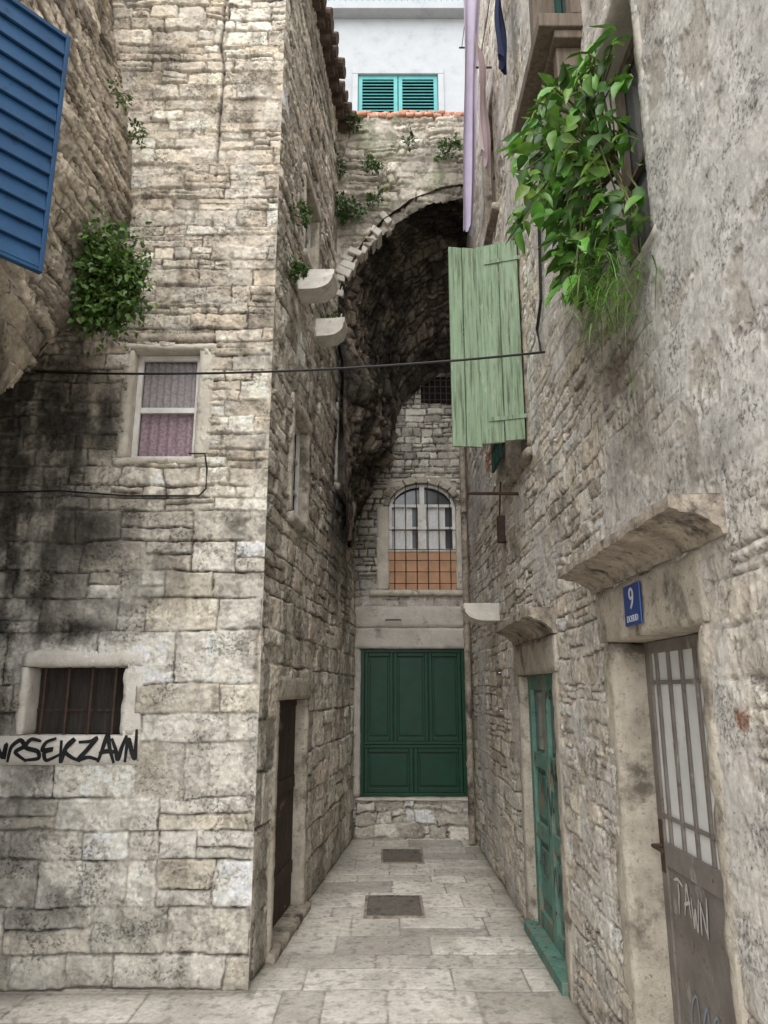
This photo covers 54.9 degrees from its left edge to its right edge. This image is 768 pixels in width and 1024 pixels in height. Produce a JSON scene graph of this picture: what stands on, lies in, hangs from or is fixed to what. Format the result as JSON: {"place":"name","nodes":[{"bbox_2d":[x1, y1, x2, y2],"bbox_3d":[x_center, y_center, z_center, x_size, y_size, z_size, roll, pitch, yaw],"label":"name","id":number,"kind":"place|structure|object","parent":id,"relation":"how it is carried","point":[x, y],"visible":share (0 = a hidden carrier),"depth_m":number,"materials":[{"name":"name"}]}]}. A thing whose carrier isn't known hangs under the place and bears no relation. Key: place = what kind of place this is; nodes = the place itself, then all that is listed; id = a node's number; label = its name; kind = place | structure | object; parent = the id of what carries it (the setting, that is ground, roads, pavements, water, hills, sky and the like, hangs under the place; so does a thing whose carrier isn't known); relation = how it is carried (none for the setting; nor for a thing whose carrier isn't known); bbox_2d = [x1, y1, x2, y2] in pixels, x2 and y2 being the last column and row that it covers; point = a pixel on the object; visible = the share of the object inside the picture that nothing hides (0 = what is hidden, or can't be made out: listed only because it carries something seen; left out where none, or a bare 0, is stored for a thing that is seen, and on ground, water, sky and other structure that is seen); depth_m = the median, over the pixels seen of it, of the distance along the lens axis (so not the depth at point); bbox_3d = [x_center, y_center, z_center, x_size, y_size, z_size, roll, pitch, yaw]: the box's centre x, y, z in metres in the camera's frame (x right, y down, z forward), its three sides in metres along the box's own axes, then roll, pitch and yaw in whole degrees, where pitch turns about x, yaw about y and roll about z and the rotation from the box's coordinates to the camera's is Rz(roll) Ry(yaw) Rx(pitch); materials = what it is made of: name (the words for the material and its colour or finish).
{"place":"outdoors","nodes":[
{"label":"outdoors","id":0,"kind":"place"},
{"bbox_2d":[0,837,587,1023],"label":"pavement","id":1,"kind":"structure","parent":0,"point":[464,951],"depth_m":4.32,"materials":[{"name":"stone"}]},
{"bbox_2d":[0,0,356,991],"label":"stone house","id":2,"kind":"structure","parent":1,"relation":"on","point":[176,742],"depth_m":4.77,"materials":[{"name":"beige stone"}]},
{"bbox_2d":[0,0,132,393],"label":"archway house","id":3,"kind":"structure","parent":2,"relation":"attached to","point":[65,160],"depth_m":3.76,"materials":[{"name":"stone"}]},
{"bbox_2d":[67,205,157,357],"bbox_3d":[-1.639,-1.382,4.364,0.672,0.928,0.478,0,-14,0],"label":"hanging plant","id":4,"kind":"object","parent":3,"relation":"hanging from","point":[112,285],"visible":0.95,"depth_m":4.29,"materials":[{"name":"green plant"}]},
{"bbox_2d":[105,71,133,111],"bbox_3d":[-1.757,-2.762,4.894,0.204,0.222,0.166,9,-16,-33],"label":"wall weed","id":5,"kind":"object","parent":3,"relation":"attached to","point":[120,94],"depth_m":4.89,"materials":[{"name":"green plant"}]},
{"bbox_2d":[0,650,143,764],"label":"window","id":6,"kind":"structure","parent":2,"relation":"in","point":[63,692],"depth_m":4.48,"materials":[{"name":"stone"}]},
{"bbox_2d":[0,453,207,496],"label":"wall cable","id":7,"kind":"object","parent":2,"relation":"attached to","point":[118,494],"depth_m":4.67,"materials":[{"name":"black rubber"}]},
{"bbox_2d":[122,117,149,149],"bbox_3d":[-1.707,-2.606,5.106,0.166,0.222,0.171,0,-14,0],"label":"wall weed","id":8,"kind":"object","parent":2,"relation":"attached to","point":[133,135],"depth_m":5.09,"materials":[{"name":"green plant"}]},
{"bbox_2d":[112,333,215,465],"bbox_3d":[-1.447,-0.729,4.951,0.670,0.923,0.220,0,-13,0],"label":"window","id":9,"kind":"structure","parent":2,"relation":"in","point":[172,409],"depth_m":4.94,"materials":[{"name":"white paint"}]},
{"bbox_2d":[263,676,311,964],"bbox_3d":[-0.728,2.039,5.210,0.257,1.717,1.196,-1,-14,5],"label":"door","id":10,"kind":"structure","parent":2,"relation":"in","point":[287,906],"depth_m":5.39,"materials":[{"name":"brown wood"}]},
{"bbox_2d":[35,351,544,374],"bbox_3d":[-0.660,-0.925,4.660,3.287,0.103,0.015,-2,-14,7],"label":"overhead cable","id":11,"kind":"object","parent":2,"relation":"attached to","point":[315,369],"visible":1,"depth_m":4.63,"materials":[{"name":"black rubber"}]},
{"bbox_2d":[285,252,310,286],"bbox_3d":[-0.634,-1.776,5.431,0.170,0.254,0.231,8,-16,-31],"label":"wall weed","id":12,"kind":"object","parent":2,"relation":"attached to","point":[297,266],"depth_m":5.38,"materials":[{"name":"green plant"}]},
{"bbox_2d":[286,392,313,540],"bbox_3d":[-0.711,-0.331,5.794,0.207,0.997,0.772,-1,-14,5],"label":"window","id":13,"kind":"structure","parent":2,"relation":"in","point":[298,514],"depth_m":6.01,"materials":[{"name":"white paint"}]},
{"bbox_2d":[289,199,313,228],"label":"wall weed","id":14,"kind":"object","parent":2,"relation":"attached to","point":[305,222],"depth_m":5.56,"materials":[{"name":"green plant"}]},
{"bbox_2d":[302,163,321,268],"bbox_3d":[-0.695,-2.426,6.494,0.209,0.889,0.775,-1,-14,5],"label":"window","id":15,"kind":"structure","parent":2,"relation":"in","point":[311,237],"depth_m":6.74,"materials":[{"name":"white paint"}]},
{"bbox_2d":[320,308,346,320],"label":"wall weed","id":16,"kind":"object","parent":2,"relation":"attached to","point":[331,315],"depth_m":6.62,"materials":[{"name":"green plant"}]},
{"bbox_2d":[334,402,345,504],"bbox_3d":[-0.520,-0.613,7.973,0.207,0.952,0.706,-1,-14,5],"label":"window","id":17,"kind":"structure","parent":2,"relation":"in","point":[340,469],"depth_m":8.06,"materials":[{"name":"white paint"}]},
{"bbox_2d":[363,895,425,919],"bbox_3d":[0.075,2.993,5.587,0.447,0.048,0.566,0,-14,0],"label":"manhole cover","id":18,"kind":"object","parent":1,"relation":"on","point":[399,907],"visible":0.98,"depth_m":5.54,"materials":[{"name":"metal"}]},
{"bbox_2d":[381,849,424,863],"bbox_3d":[0.177,3.396,7.264,0.414,0.048,0.619,0,-14,0],"label":"manhole cover","id":19,"kind":"object","parent":1,"relation":"on","point":[401,856],"visible":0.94,"depth_m":7.22,"materials":[{"name":"metal"}]},
{"bbox_2d":[326,0,464,113],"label":"white house","id":20,"kind":"structure","parent":0,"point":[398,55],"depth_m":15.69,"materials":[{"name":"paint"}]},
{"bbox_2d":[352,68,443,112],"bbox_3d":[0.293,-8.704,15.541,1.915,1.261,0.240,0,-13,0],"label":"window","id":21,"kind":"structure","parent":20,"relation":"in","point":[374,93],"depth_m":15.55,"materials":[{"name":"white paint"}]},
{"label":"ground","id":22,"kind":"structure","parent":0,"visible":0},
{"bbox_2d":[335,110,498,838],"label":"vaulted house","id":23,"kind":"structure","parent":22,"relation":"on","point":[403,505],"depth_m":8.61,"materials":[{"name":"stone"}]},
{"bbox_2d":[335,150,346,179],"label":"wall weed","id":24,"kind":"object","parent":23,"relation":"attached to","point":[340,170],"depth_m":8.08,"materials":[{"name":"green plant"}]},
{"bbox_2d":[334,191,372,226],"bbox_3d":[-0.408,-3.240,7.935,0.594,0.409,0.320,0,-14,0],"label":"wall weed","id":25,"kind":"object","parent":23,"relation":"attached to","point":[340,203],"depth_m":7.91,"materials":[{"name":"green plant"}]},
{"bbox_2d":[345,112,364,133],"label":"wall weed","id":26,"kind":"object","parent":23,"relation":"attached to","point":[357,118],"depth_m":8.21,"materials":[{"name":"green plant"}]},
{"bbox_2d":[356,153,384,174],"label":"wall weed","id":27,"kind":"object","parent":23,"relation":"attached to","point":[374,166],"depth_m":8.07,"materials":[{"name":"green plant"}]},
{"bbox_2d":[365,187,387,207],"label":"wall weed","id":28,"kind":"object","parent":23,"relation":"attached to","point":[370,196],"depth_m":7.98,"materials":[{"name":"green plant"}]},
{"bbox_2d":[401,126,417,151],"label":"wall weed","id":29,"kind":"object","parent":23,"relation":"attached to","point":[408,139],"depth_m":8.12,"materials":[{"name":"green plant"}]},
{"bbox_2d":[352,628,467,796],"bbox_3d":[0.326,2.294,8.570,1.398,1.886,0.156,0,-13,0],"label":"door","id":30,"kind":"structure","parent":23,"relation":"in","point":[409,726],"depth_m":8.56,"materials":[{"name":"green paint"}]},
{"bbox_2d":[369,476,462,596],"bbox_3d":[0.437,0.294,9.036,1.233,1.488,0.218,0,-13,0],"label":"window","id":31,"kind":"structure","parent":23,"relation":"in","point":[419,548],"depth_m":9.03,"materials":[{"name":"white paint"}]},
{"bbox_2d":[433,132,462,161],"bbox_3d":[0.720,-3.998,8.113,0.358,0.266,0.294,0,-14,0],"label":"wall weed","id":32,"kind":"object","parent":23,"relation":"attached to","point":[451,145],"depth_m":8.12,"materials":[{"name":"green plant"}]},
{"bbox_2d":[448,0,767,1023],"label":"row house","id":33,"kind":"structure","parent":22,"relation":"on","point":[616,798],"depth_m":3.07,"materials":[{"name":"stone"}]},
{"bbox_2d":[476,0,491,68],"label":"clothes line","id":34,"kind":"object","parent":33,"relation":"attached to","point":[487,67],"visible":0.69,"depth_m":6.55,"materials":[{"name":"metal"}]},
{"bbox_2d":[475,33,490,172],"bbox_3d":[0.872,-3.588,6.517,0.060,1.179,0.380,-5,-14,18],"label":"hanging towel","id":35,"kind":"object","parent":34,"relation":"hanging from","point":[484,128],"visible":1,"depth_m":6.49,"materials":[{"name":"pink fabric"}]},
{"bbox_2d":[494,0,506,74],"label":"hanging garment","id":36,"kind":"object","parent":34,"relation":"hanging from","point":[500,31],"visible":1,"depth_m":5.59,"materials":[{"name":"blue fabric"}]},
{"bbox_2d":[448,234,532,495],"bbox_3d":[1.042,-1.154,5.836,0.721,1.920,1.350,-5,-14,20],"label":"window","id":37,"kind":"structure","parent":33,"relation":"in","point":[490,312],"depth_m":5.32,"materials":[{"name":"green wood"}]},
{"bbox_2d":[482,82,499,245],"bbox_3d":[1.052,-3.186,7.013,0.224,1.339,0.863,0,-13,0],"label":"window","id":38,"kind":"structure","parent":33,"relation":"in","point":[491,206],"depth_m":7.01,"materials":[{"name":"grey stone"}]},
{"bbox_2d":[495,666,504,716],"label":"window","id":39,"kind":"structure","parent":33,"relation":"in","point":[499,679],"depth_m":6.51,"materials":[{"name":"stone"}]},
{"bbox_2d":[536,175,542,350],"bbox_3d":[0.975,-1.858,4.577,0.020,1.678,0.607,0,-14,0],"label":"wall cable","id":40,"kind":"object","parent":33,"relation":"attached to","point":[540,286],"depth_m":4.62,"materials":[{"name":"black rubber"}]},
{"bbox_2d":[514,634,574,1003],"bbox_3d":[1.083,1.802,4.751,0.245,1.935,1.368,0,-13,0],"label":"door","id":41,"kind":"structure","parent":33,"relation":"in","point":[548,925],"depth_m":4.83,"materials":[{"name":"green paint"}]},
{"bbox_2d":[509,0,582,173],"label":"window","id":42,"kind":"structure","parent":33,"relation":"in","point":[556,26],"depth_m":3.85,"materials":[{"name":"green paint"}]},
{"bbox_2d":[496,24,651,312],"bbox_3d":[0.717,-1.464,3.192,0.594,1.655,0.977,0,-14,0],"label":"window plant","id":43,"kind":"object","parent":33,"relation":"attached to","point":[559,161],"depth_m":2.86,"materials":[{"name":"green plant"}]},
{"bbox_2d":[539,189,672,393],"bbox_3d":[0.744,-0.816,2.678,0.414,0.891,0.700,0,-14,0],"label":"trailing fern","id":44,"kind":"object","parent":33,"relation":"attached to","point":[605,294],"visible":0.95,"depth_m":2.60,"materials":[{"name":"green plant"}]},
{"bbox_2d":[581,0,659,331],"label":"window","id":45,"kind":"structure","parent":33,"relation":"in","point":[619,14],"depth_m":3.39,"materials":[{"name":"grey stone"}]},
{"bbox_2d":[623,581,642,626],"bbox_3d":[0.975,0.363,2.905,0.009,0.160,0.190,0,-14,0],"label":"house number sign","id":46,"kind":"object","parent":33,"relation":"attached to","point":[632,604],"visible":1,"depth_m":2.89,"materials":[{"name":"blue metal"}]},
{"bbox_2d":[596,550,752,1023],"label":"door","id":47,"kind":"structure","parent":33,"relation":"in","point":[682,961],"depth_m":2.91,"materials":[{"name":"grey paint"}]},
{"bbox_3d":[0.955,-5.451,7.891,0.190,0.032,1.220,0,-13,0],"label":"clothes line","id":48,"kind":"object","parent":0,"visible":0},
{"bbox_2d":[463,0,479,235],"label":"hanging sheet","id":49,"kind":"object","parent":48,"relation":"hanging from","point":[471,16],"visible":0.98,"depth_m":7.11,"materials":[{"name":"purple fabric"}]}
]}

